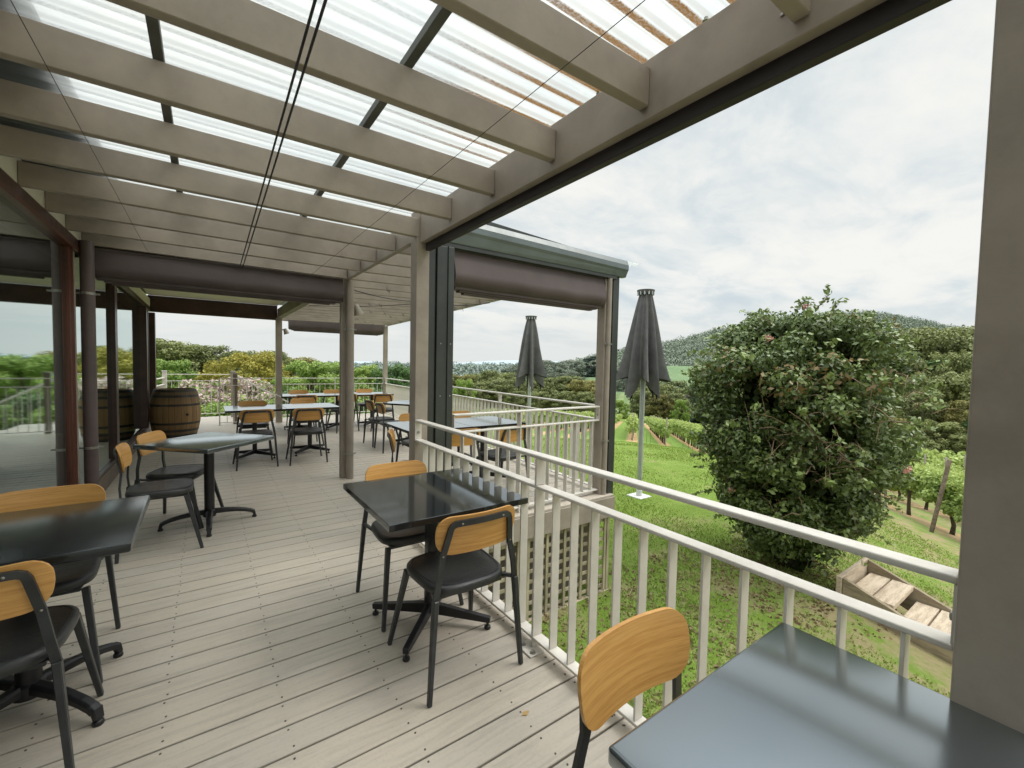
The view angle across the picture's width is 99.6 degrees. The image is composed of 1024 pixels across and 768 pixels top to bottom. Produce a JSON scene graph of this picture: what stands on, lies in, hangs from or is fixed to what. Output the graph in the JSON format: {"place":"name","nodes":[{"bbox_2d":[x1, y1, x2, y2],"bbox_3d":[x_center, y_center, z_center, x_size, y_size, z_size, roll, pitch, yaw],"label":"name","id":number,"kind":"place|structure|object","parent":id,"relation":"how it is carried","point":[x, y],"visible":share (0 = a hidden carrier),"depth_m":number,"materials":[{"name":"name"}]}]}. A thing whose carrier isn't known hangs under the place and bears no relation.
{"place":"outdoors","nodes":[
{"label":"outdoors","id":0,"kind":"place"},
{"bbox_2d":[0,413,634,767],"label":"deck","id":1,"kind":"structure","parent":0,"point":[248,640],"depth_m":2.13,"materials":[{"name":"beige wood"}]},
{"bbox_2d":[0,560,103,767],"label":"dining chair","id":2,"kind":"object","parent":1,"relation":"on","point":[35,631],"visible":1,"depth_m":1.43,"materials":[{"name":"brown wood"}]},
{"bbox_2d":[0,484,120,682],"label":"dining chair","id":3,"kind":"object","parent":1,"relation":"on","point":[73,577],"visible":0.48,"depth_m":2.08,"materials":[{"name":"brown wood"}]},
{"bbox_2d":[0,495,149,727],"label":"cafe table","id":4,"kind":"object","parent":1,"relation":"on","point":[56,535],"visible":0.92,"depth_m":1.73,"materials":[{"name":"black metal"}]},
{"bbox_2d":[0,0,156,493],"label":"glass wall","id":5,"kind":"structure","parent":1,"relation":"on","point":[41,425],"depth_m":3.17,"materials":[{"name":"clear glass"}]},
{"bbox_2d":[75,240,102,484],"bbox_3d":[-3.796,-0.030,3.886,0.138,2.470,0.108,1,2,1],"label":"downpipe","id":6,"kind":"object","parent":5,"relation":"attached to","point":[91,446],"visible":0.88,"depth_m":3.85,"materials":[{"name":"metal"}]},
{"bbox_2d":[113,443,203,563],"bbox_3d":[-2.721,0.854,3.355,0.533,0.799,0.499,-1,3,-35],"label":"dining chair","id":7,"kind":"object","parent":1,"relation":"on","point":[167,488],"visible":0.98,"depth_m":3.30,"materials":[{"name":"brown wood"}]},
{"bbox_2d":[149,388,200,437],"bbox_3d":[-6.337,0.530,8.149,0.790,0.880,0.780,2,3,27],"label":"wine barrel","id":8,"kind":"object","parent":1,"relation":"on","point":[174,412],"visible":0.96,"depth_m":7.87,"materials":[{"name":"brown wood"}]},
{"bbox_2d":[134,430,223,528],"bbox_3d":[-2.958,0.828,3.847,0.533,0.799,0.499,1,3,-13],"label":"dining chair","id":9,"kind":"object","parent":1,"relation":"on","point":[193,471],"visible":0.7,"depth_m":3.77,"materials":[{"name":"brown wood"}]},
{"bbox_2d":[133,432,273,536],"bbox_3d":[-2.664,0.860,3.806,0.720,0.745,0.720,2,3,11],"label":"cafe table","id":10,"kind":"object","parent":1,"relation":"on","point":[208,445],"visible":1,"depth_m":3.76,"materials":[{"name":"metal"}]},
{"bbox_2d":[201,416,232,418],"bbox_3d":[-7.453,0.894,10.819,2.290,0.116,0.440,-1,3,-35],"label":"landing","id":11,"kind":"object","parent":1,"relation":"attached to","point":[216,417],"visible":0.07,"depth_m":10.82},
{"bbox_2d":[161,371,166,387],"bbox_3d":[-8.173,0.264,10.175,0.102,1.160,0.102,-1,3,-35],"label":"newel post","id":12,"kind":"object","parent":11,"relation":"on","point":[164,374],"visible":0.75,"depth_m":10.13,"materials":[{"name":"paint"}]},
{"bbox_2d":[167,374,229,413],"bbox_3d":[-7.630,0.247,10.558,1.270,0.980,0.040,-1,3,-35],"label":"thin railing","id":13,"kind":"object","parent":12,"relation":"attached to","point":[198,386],"visible":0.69,"depth_m":10.68,"materials":[{"name":"metal"}]},
{"bbox_2d":[232,373,237,423],"bbox_3d":[-6.258,0.326,9.780,0.097,1.150,0.097,-1,3,-35],"label":"newel post","id":14,"kind":"object","parent":1,"relation":"on","point":[235,398],"visible":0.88,"depth_m":9.74,"materials":[{"name":"beige paint"}]},
{"bbox_2d":[235,400,272,456],"bbox_3d":[-4.051,0.679,6.777,0.499,0.799,0.533,0,3,-33],"label":"dining chair","id":15,"kind":"object","parent":1,"relation":"on","point":[259,425],"visible":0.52,"depth_m":6.83,"materials":[{"name":"brown wood"}]},
{"bbox_2d":[223,404,286,461],"bbox_3d":[-3.844,0.721,6.458,0.756,0.745,0.776,-1,3,-35],"label":"cafe table","id":16,"kind":"object","parent":1,"relation":"on","point":[239,409],"visible":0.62,"depth_m":6.42,"materials":[{"name":"black laminate"}]},
{"bbox_2d":[232,409,278,470],"bbox_3d":[-3.529,0.726,5.944,0.499,0.799,0.533,-1,3,-37],"label":"dining chair","id":17,"kind":"object","parent":1,"relation":"on","point":[257,416],"visible":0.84,"depth_m":5.80,"materials":[{"name":"brown wood"}]},
{"bbox_2d":[287,398,324,445],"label":"dining chair","id":18,"kind":"object","parent":1,"relation":"on","point":[301,400],"visible":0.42,"depth_m":7.53,"materials":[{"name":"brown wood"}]},
{"bbox_2d":[285,407,327,465],"bbox_3d":[-2.984,0.722,6.281,0.499,0.799,0.533,0,3,-33],"label":"dining chair","id":19,"kind":"object","parent":1,"relation":"on","point":[301,414],"visible":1,"depth_m":6.12,"materials":[{"name":"brown wood"}]},
{"bbox_2d":[280,403,338,455],"bbox_3d":[-3.229,0.714,6.905,0.756,0.745,0.776,-1,3,-35],"label":"cafe table","id":20,"kind":"object","parent":1,"relation":"on","point":[292,407],"visible":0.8,"depth_m":6.87,"materials":[{"name":"black laminate"}]},
{"bbox_2d":[282,378,382,415],"bbox_3d":[-4.866,0.336,11.793,2.708,1.012,0.116,-1,3,-35],"label":"deck railing","id":21,"kind":"object","parent":1,"relation":"on","point":[335,387],"visible":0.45,"depth_m":11.76,"materials":[{"name":"metal"}]},
{"bbox_2d":[363,399,400,446],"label":"dining chair","id":22,"kind":"object","parent":1,"relation":"on","point":[370,404],"visible":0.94,"depth_m":7.56,"materials":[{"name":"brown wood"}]},
{"bbox_2d":[370,394,394,431],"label":"dining chair","id":23,"kind":"object","parent":1,"relation":"on","point":[382,397],"visible":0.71,"depth_m":9.11,"materials":[{"name":"brown wood"}]},
{"bbox_2d":[374,402,408,452],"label":"dining chair","id":24,"kind":"object","parent":1,"relation":"on","point":[380,407],"visible":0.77,"depth_m":7.09,"materials":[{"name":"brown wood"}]},
{"bbox_2d":[385,378,409,415],"bbox_3d":[-2.518,0.433,10.650,0.116,1.012,4.418,0,3,-32],"label":"deck railing","id":25,"kind":"object","parent":1,"relation":"on","point":[399,392],"visible":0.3,"depth_m":11.47,"materials":[{"name":"paint"}]},
{"bbox_2d":[356,460,463,631],"bbox_3d":[-0.637,0.926,2.664,0.499,0.799,0.533,-1,3,-35],"label":"dining chair","id":26,"kind":"object","parent":1,"relation":"on","point":[399,538],"visible":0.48,"depth_m":2.61,"materials":[{"name":"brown wood"}]},
{"bbox_2d":[384,421,472,433],"bbox_3d":[-0.988,0.841,5.028,0.756,0.745,0.776,-1,3,-35],"label":"cafe table","id":27,"kind":"object","parent":1,"relation":"on","point":[402,426],"visible":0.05,"depth_m":4.90,"materials":[{"name":"black laminate"}]},
{"bbox_2d":[343,468,527,662],"bbox_3d":[-0.453,0.965,2.421,0.756,0.745,0.776,-1,3,-35],"label":"cafe table","id":28,"kind":"object","parent":1,"relation":"on","point":[429,500],"visible":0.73,"depth_m":2.34,"materials":[{"name":"black laminate"}]},
{"bbox_2d":[387,505,522,707],"bbox_3d":[-0.281,0.956,2.142,0.499,0.799,0.533,-1,3,-35],"label":"dining chair","id":29,"kind":"object","parent":1,"relation":"on","point":[460,560],"visible":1,"depth_m":1.99,"materials":[{"name":"black metal"}]},
{"bbox_2d":[451,428,482,477],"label":"dining chair","id":30,"kind":"object","parent":1,"relation":"on","point":[456,440],"visible":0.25,"depth_m":4.43,"materials":[{"name":"brown wood"}]},
{"bbox_2d":[455,416,525,477],"bbox_3d":[-0.367,0.835,5.467,0.756,0.745,0.776,-1,3,-35],"label":"cafe table","id":31,"kind":"object","parent":1,"relation":"on","point":[483,422],"visible":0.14,"depth_m":5.42,"materials":[{"name":"black laminate"}]},
{"bbox_2d":[476,426,526,473],"bbox_3d":[-0.135,0.841,4.882,0.499,0.799,0.533,-1,3,-43],"label":"dining chair","id":32,"kind":"object","parent":1,"relation":"on","point":[503,438],"visible":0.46,"depth_m":4.72,"materials":[{"name":"brown wood"}]},
{"bbox_2d":[0,0,1023,733],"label":"veranda frame","id":33,"kind":"object","parent":1,"relation":"on","point":[734,52],"visible":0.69,"depth_m":1.76,"materials":[{"name":"beige paint"}]},
{"bbox_2d":[94,247,343,304],"bbox_3d":[-2.955,-1.115,4.613,2.200,0.352,0.123,-1,3,-35],"label":"rolled blind","id":34,"kind":"object","parent":33,"relation":"attached to","point":[113,267],"visible":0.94,"depth_m":4.46,"materials":[{"name":"brown fabric"}]},
{"bbox_2d":[239,0,316,267],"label":"cord","id":35,"kind":"object","parent":33,"relation":"hanging from","point":[298,59],"visible":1,"depth_m":1.60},
{"bbox_2d":[242,0,327,268],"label":"cord","id":36,"kind":"object","parent":33,"relation":"hanging from","point":[307,58],"visible":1,"depth_m":1.60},
{"bbox_2d":[288,320,383,335],"bbox_3d":[-4.682,-1.559,11.681,2.430,0.387,0.123,-1,3,-35],"label":"rolled blind","id":37,"kind":"object","parent":33,"relation":"attached to","point":[330,327],"visible":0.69,"depth_m":11.50,"materials":[{"name":"brown fabric"}]},
{"bbox_2d":[343,280,356,478],"bbox_3d":[-2.005,-0.042,5.349,0.100,2.440,0.134,2,3,20],"label":"downpipe","id":38,"kind":"object","parent":33,"relation":"attached to","point":[350,452],"visible":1,"depth_m":5.31,"materials":[{"name":"beige metal"}]},
{"bbox_2d":[427,246,454,471],"bbox_3d":[-0.622,0.064,3.659,0.226,2.430,0.082,-1,3,-35],"label":"blind guide","id":39,"kind":"object","parent":33,"relation":"attached to","point":[440,327],"visible":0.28,"depth_m":3.62,"materials":[{"name":"metal"}]},
{"bbox_2d":[310,0,644,275],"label":"wire","id":40,"kind":"object","parent":33,"relation":"attached to","point":[511,110],"visible":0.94,"depth_m":1.58,"materials":[{"name":"black metal"}]},
{"bbox_2d":[454,251,606,310],"bbox_3d":[0.245,-1.006,4.289,1.870,0.412,0.136,-1,3,-35],"label":"rolled blind","id":41,"kind":"object","parent":33,"relation":"attached to","point":[475,275],"visible":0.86,"depth_m":4.16,"materials":[{"name":"brown fabric"}]},
{"bbox_2d":[601,278,611,494],"bbox_3d":[1.069,0.041,4.880,0.112,2.440,0.064,-3,5,-60],"label":"downpipe","id":42,"kind":"object","parent":33,"relation":"attached to","point":[605,440],"visible":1,"depth_m":4.86,"materials":[{"name":"metal"}]},
{"bbox_2d":[606,277,619,493],"bbox_3d":[1.133,0.028,4.977,0.103,2.500,0.095,-1,3,-35],"label":"blind guide","id":43,"kind":"object","parent":33,"relation":"attached to","point":[612,379],"visible":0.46,"depth_m":4.93,"materials":[{"name":"grey metal"}]},
{"bbox_2d":[452,386,594,486],"bbox_3d":[-0.162,0.646,6.848,0.116,1.012,4.299,0,3,-32],"label":"deck railing","id":44,"kind":"object","parent":1,"relation":"on","point":[463,403],"visible":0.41,"depth_m":6.08,"materials":[{"name":"metal"}]},
{"bbox_2d":[452,406,599,512],"bbox_3d":[0.203,0.759,4.394,1.876,1.012,0.116,-1,3,-37],"label":"deck railing","id":45,"kind":"object","parent":1,"relation":"on","point":[519,426],"visible":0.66,"depth_m":4.44,"materials":[{"name":"paint"}]},
{"bbox_2d":[488,517,609,621],"bbox_3d":[0.110,1.990,4.393,2.300,0.950,0.250,-1,3,-35],"label":"lattice skirt","id":46,"kind":"object","parent":1,"relation":"attached to","point":[584,531],"visible":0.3,"depth_m":4.68,"materials":[{"name":"beige paint"}]},
{"bbox_2d":[572,607,689,767],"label":"dining chair","id":47,"kind":"object","parent":1,"relation":"on","point":[622,663],"visible":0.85,"depth_m":1.09,"materials":[{"name":"brown wood"}]},
{"bbox_2d":[415,419,957,726],"bbox_3d":[0.098,0.856,2.225,0.115,1.002,3.055,-1,3,-35],"label":"deck railing","id":48,"kind":"object","parent":1,"relation":"on","point":[906,627],"visible":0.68,"depth_m":1.72,"materials":[{"name":"paint"}]},
{"bbox_2d":[608,622,1023,767],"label":"cafe table","id":49,"kind":"object","parent":1,"relation":"on","point":[783,695],"visible":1,"depth_m":0.87,"materials":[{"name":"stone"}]},
{"bbox_2d":[356,362,517,375],"bbox_3d":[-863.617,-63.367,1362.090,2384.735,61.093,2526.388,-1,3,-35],"label":"wooded plain","id":50,"kind":"structure","parent":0,"point":[457,366],"depth_m":1084.26,"materials":[{"name":"green plant"}]},
{"bbox_2d":[296,360,517,375],"bbox_3d":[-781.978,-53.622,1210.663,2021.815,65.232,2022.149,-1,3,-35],"label":"plain forest","id":51,"kind":"object","parent":50,"relation":"on","point":[471,368],"visible":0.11,"depth_m":966.39,"materials":[{"name":"green plant"}]},
{"bbox_2d":[31,0,995,362],"label":"sky","id":52,"kind":"structure","parent":0,"point":[860,173],"materials":[{"name":"white"}]},
{"bbox_2d":[453,366,735,393],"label":"green hill","id":53,"kind":"structure","parent":0,"point":[675,373],"depth_m":335.67,"materials":[{"name":"green plant"}]},
{"bbox_2d":[559,360,586,379],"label":"gum tree","id":54,"kind":"object","parent":53,"relation":"on","point":[579,366],"visible":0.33,"depth_m":316.37,"materials":[{"name":"green plant"}]},
{"bbox_2d":[262,374,962,718],"bbox_3d":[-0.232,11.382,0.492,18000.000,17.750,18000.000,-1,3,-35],"label":"ground","id":55,"kind":"structure","parent":0,"point":[928,665],"depth_m":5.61,"materials":[{"name":"green plant"}]},
{"bbox_2d":[156,358,197,387],"bbox_3d":[-28.256,0.456,35.969,4.818,5.171,4.418,2,3,11],"label":"leafy tree","id":56,"kind":"object","parent":55,"relation":"on","point":[182,366],"visible":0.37,"depth_m":35.40,"materials":[{"name":"green plant"}]},
{"bbox_2d":[156,338,200,383],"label":"gum tree","id":57,"kind":"object","parent":55,"relation":"on","point":[173,349],"visible":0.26,"depth_m":57.04,"materials":[{"name":"green plant"}]},
{"bbox_2d":[174,387,222,405],"bbox_3d":[-12.720,1.691,17.523,1.891,3.219,1.725,-1,3,-35],"label":"flowering shrub","id":58,"kind":"object","parent":55,"relation":"on","point":[204,397],"visible":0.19,"depth_m":17.65,"materials":[{"name":"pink plant"}]},
{"bbox_2d":[161,342,236,384],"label":"gum tree","id":59,"kind":"object","parent":55,"relation":"on","point":[209,352],"visible":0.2,"depth_m":61.31,"materials":[{"name":"green plant"}]},
{"bbox_2d":[179,379,239,394],"bbox_3d":[-13.220,1.361,19.031,2.336,3.181,1.830,-1,3,-35],"label":"flowering shrub","id":60,"kind":"object","parent":55,"relation":"on","point":[205,386],"visible":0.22,"depth_m":18.73,"materials":[{"name":"pink plant"}]},
{"bbox_2d":[220,374,265,399],"bbox_3d":[-12.631,1.195,20.185,2.096,3.379,1.821,-1,3,-35],"label":"flowering shrub","id":61,"kind":"object","parent":55,"relation":"on","point":[257,382],"visible":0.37,"depth_m":19.89,"materials":[{"name":"pink plant"}]},
{"bbox_2d":[212,391,275,403],"bbox_3d":[-11.824,1.882,19.105,2.453,3.188,1.865,-1,3,-35],"label":"flowering shrub","id":62,"kind":"object","parent":55,"relation":"on","point":[226,397],"visible":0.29,"depth_m":18.82,"materials":[{"name":"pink plant"}]},
{"bbox_2d":[192,351,301,393],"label":"wattle tree","id":63,"kind":"object","parent":55,"relation":"on","point":[261,360],"visible":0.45,"depth_m":44.01,"materials":[{"name":"green plant"}]},
{"bbox_2d":[270,377,306,416],"bbox_3d":[-15.556,1.273,29.986,3.748,3.656,3.436,1,2,-2],"label":"leafy tree","id":64,"kind":"object","parent":55,"relation":"on","point":[295,382],"visible":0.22,"depth_m":29.59,"materials":[{"name":"green plant"}]},
{"bbox_2d":[274,360,338,394],"bbox_3d":[-15.819,0.868,34.003,6.192,5.538,5.678,1,3,-15],"label":"leafy tree","id":65,"kind":"object","parent":55,"relation":"on","point":[315,369],"visible":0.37,"depth_m":33.19,"materials":[{"name":"green plant"}]},
{"bbox_2d":[302,361,370,408],"bbox_3d":[-15.265,1.030,37.254,6.200,6.032,5.423,3,3,33],"label":"leafy tree","id":66,"kind":"object","parent":55,"relation":"on","point":[335,368],"visible":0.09,"depth_m":36.49,"materials":[{"name":"green plant"}]},
{"bbox_2d":[354,364,382,399],"bbox_3d":[-14.018,1.250,40.331,5.670,6.320,6.184,0,3,-22],"label":"leafy tree","id":67,"kind":"object","parent":55,"relation":"on","point":[366,370],"visible":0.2,"depth_m":39.29,"materials":[{"name":"green plant"}]},
{"bbox_2d":[371,363,409,391],"bbox_3d":[-9.802,1.272,36.218,4.426,6.017,5.061,0,3,-31],"label":"leafy tree","id":68,"kind":"object","parent":55,"relation":"on","point":[400,371],"visible":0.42,"depth_m":35.28,"materials":[{"name":"green plant"}]},
{"bbox_2d":[452,378,479,410],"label":"leafy tree","id":69,"kind":"object","parent":55,"relation":"on","point":[468,383],"visible":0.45,"depth_m":59.54,"materials":[{"name":"green plant"}]},
{"bbox_2d":[473,382,499,408],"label":"gum tree","id":70,"kind":"object","parent":55,"relation":"on","point":[488,395],"visible":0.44,"depth_m":123.82,"materials":[{"name":"green plant"}]},
{"bbox_2d":[473,370,503,395],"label":"gum tree","id":71,"kind":"object","parent":55,"relation":"on","point":[485,375],"visible":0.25,"depth_m":147.49,"materials":[{"name":"green plant"}]},
{"bbox_2d":[479,379,513,408],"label":"gum tree","id":72,"kind":"object","parent":55,"relation":"on","point":[505,386],"visible":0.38,"depth_m":128.32,"materials":[{"name":"green plant"}]},
{"bbox_2d":[505,391,532,409],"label":"gum tree","id":73,"kind":"object","parent":55,"relation":"on","point":[510,399],"visible":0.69,"depth_m":113.89,"materials":[{"name":"green plant"}]},
{"bbox_2d":[515,315,546,424],"bbox_3d":[0.511,0.062,12.629,0.867,4.070,0.967,1,3,-8],"label":"closed umbrella","id":74,"kind":"object","parent":55,"relation":"on","point":[530,364],"visible":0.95,"depth_m":12.40,"materials":[{"name":"grey fabric"}]},
{"bbox_2d":[526,391,553,408],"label":"gum tree","id":75,"kind":"object","parent":55,"relation":"on","point":[538,404],"visible":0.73,"depth_m":110.55,"materials":[{"name":"green plant"}]},
{"bbox_2d":[536,377,567,407],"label":"gum tree","id":76,"kind":"object","parent":55,"relation":"on","point":[549,387],"visible":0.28,"depth_m":141.13,"materials":[{"name":"green plant"}]},
{"bbox_2d":[545,390,577,411],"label":"gum tree","id":77,"kind":"object","parent":55,"relation":"on","point":[565,395],"visible":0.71,"depth_m":108.99,"materials":[{"name":"green plant"}]},
{"bbox_2d":[550,375,591,404],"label":"gum tree","id":78,"kind":"object","parent":55,"relation":"on","point":[568,378],"visible":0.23,"depth_m":139.65,"materials":[{"name":"green plant"}]},
{"bbox_2d":[565,379,594,406],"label":"gum tree","id":79,"kind":"object","parent":55,"relation":"on","point":[573,387],"visible":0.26,"depth_m":133.31,"materials":[{"name":"green plant"}]},
{"bbox_2d":[570,391,594,411],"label":"gum tree","id":80,"kind":"object","parent":55,"relation":"on","point":[578,397],"visible":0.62,"depth_m":111.14,"materials":[{"name":"green plant"}]},
{"bbox_2d":[616,289,670,499],"bbox_3d":[2.582,0.203,8.512,0.967,4.070,0.868,-1,3,-35],"label":"closed umbrella","id":81,"kind":"object","parent":55,"relation":"on","point":[643,362],"visible":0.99,"depth_m":8.31,"materials":[{"name":"fabric"}]},
{"bbox_2d":[629,390,662,421],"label":"gum tree","id":82,"kind":"object","parent":55,"relation":"on","point":[636,395],"visible":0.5,"depth_m":127.40,"materials":[{"name":"green plant"}]},
{"bbox_2d":[644,393,675,418],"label":"gum tree","id":83,"kind":"object","parent":55,"relation":"on","point":[658,412],"visible":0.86,"depth_m":122.45,"materials":[{"name":"green plant"}]},
{"bbox_2d":[658,393,693,418],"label":"gum tree","id":84,"kind":"object","parent":55,"relation":"on","point":[675,396],"visible":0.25,"depth_m":124.65,"materials":[{"name":"green plant"}]},
{"bbox_2d":[669,399,689,420],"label":"leafy tree","id":85,"kind":"object","parent":55,"relation":"on","point":[680,403],"visible":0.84,"depth_m":117.54,"materials":[{"name":"green plant"}]},
{"bbox_2d":[542,537,835,708],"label":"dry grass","id":86,"kind":"structure","parent":55,"relation":"on","point":[717,666],"depth_m":4.71,"materials":[{"name":"plant"}]},
{"bbox_2d":[452,409,965,465],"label":"distant vine rows","id":87,"kind":"object","parent":55,"relation":"on","point":[956,459],"visible":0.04,"depth_m":38.01,"materials":[{"name":"green plant"}]},
{"bbox_2d":[720,548,901,639],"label":"leaf litter","id":88,"kind":"object","parent":55,"relation":"on","point":[794,618],"visible":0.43,"depth_m":4.91,"materials":[{"name":"brown plant"}]},
{"bbox_2d":[675,284,963,575],"bbox_3d":[3.752,0.623,5.713,3.106,3.857,2.922,-1,3,-35],"label":"climbing shrub","id":89,"kind":"object","parent":55,"relation":"on","point":[794,437],"visible":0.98,"depth_m":5.04,"materials":[{"name":"green plant"}]},
{"bbox_2d":[836,557,952,664],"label":"garden steps","id":90,"kind":"structure","parent":55,"relation":"on","point":[873,583],"depth_m":4.93,"materials":[{"name":"beige wood"}]},
{"bbox_2d":[882,357,937,382],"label":"forest tree","id":91,"kind":"object","parent":55,"relation":"on","point":[914,369],"visible":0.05,"depth_m":60.14,"materials":[{"name":"green plant"}]},
{"bbox_2d":[889,462,937,515],"bbox_3d":[13.149,3.480,14.189,1.025,1.840,2.916,2,3,17],"label":"grapevine","id":92,"kind":"object","parent":55,"relation":"on","point":[911,489],"visible":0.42,"depth_m":13.70,"materials":[{"name":"green plant"}]},
{"bbox_2d":[891,392,949,439],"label":"forest tree","id":93,"kind":"object","parent":55,"relation":"on","point":[925,412],"visible":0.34,"depth_m":47.28,"materials":[{"name":"green plant"}]},
{"bbox_2d":[892,371,967,421],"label":"forest tree","id":94,"kind":"object","parent":55,"relation":"on","point":[944,389],"visible":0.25,"depth_m":53.20,"materials":[{"name":"green plant"}]},
{"bbox_2d":[895,325,974,377],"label":"forest tree","id":95,"kind":"object","parent":55,"relation":"on","point":[928,341],"visible":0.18,"depth_m":68.72,"materials":[{"name":"green plant"}]},
{"bbox_2d":[913,419,966,453],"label":"forest tree","id":96,"kind":"object","parent":55,"relation":"on","point":[947,427],"visible":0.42,"depth_m":43.20,"materials":[{"name":"green plant"}]},
{"bbox_2d":[916,467,964,535],"bbox_3d":[12.547,3.459,12.328,1.129,1.850,2.895,2,3,18],"label":"grapevine","id":97,"kind":"object","parent":55,"relation":"on","point":[952,507],"visible":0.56,"depth_m":12.29,"materials":[{"name":"green plant"}]},
{"bbox_2d":[929,460,951,532],"bbox_3d":[11.481,3.112,11.612,0.100,2.219,0.100,7,5,-35],"label":"vineyard post","id":98,"kind":"object","parent":55,"relation":"on","point":[940,495],"visible":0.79,"depth_m":11.58,"materials":[{"name":"wood"}]},
{"bbox_2d":[908,331,973,376],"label":"forest tree","id":99,"kind":"object","parent":55,"relation":"on","point":[954,345],"visible":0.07,"depth_m":65.17,"materials":[{"name":"green plant"}]},
{"bbox_2d":[919,351,972,417],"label":"forest tree","id":100,"kind":"object","parent":55,"relation":"on","point":[956,358],"visible":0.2,"depth_m":56.99,"materials":[{"name":"green plant"}]},
{"bbox_2d":[931,369,971,439],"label":"forest tree","id":101,"kind":"object","parent":55,"relation":"on","point":[962,393],"visible":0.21,"depth_m":52.97,"materials":[{"name":"green plant"}]},
{"bbox_2d":[935,400,969,450],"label":"forest tree","id":102,"kind":"object","parent":55,"relation":"on","point":[957,406],"visible":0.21,"depth_m":45.87,"materials":[{"name":"green plant"}]},
{"bbox_2d":[940,434,966,467],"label":"forest tree","id":103,"kind":"object","parent":55,"relation":"on","point":[961,440],"visible":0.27,"depth_m":42.24,"materials":[{"name":"green plant"}]},
{"bbox_2d":[591,316,936,365],"bbox_3d":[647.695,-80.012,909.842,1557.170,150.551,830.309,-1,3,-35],"label":"forest hill","id":104,"kind":"structure","parent":0,"point":[716,350],"depth_m":761.67,"materials":[{"name":"green plant"}]},
{"bbox_2d":[568,310,963,367],"bbox_3d":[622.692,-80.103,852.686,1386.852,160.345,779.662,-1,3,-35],"label":"hill forest","id":105,"kind":"object","parent":104,"relation":"on","point":[672,359],"visible":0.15,"depth_m":802.19,"materials":[{"name":"green plant"}]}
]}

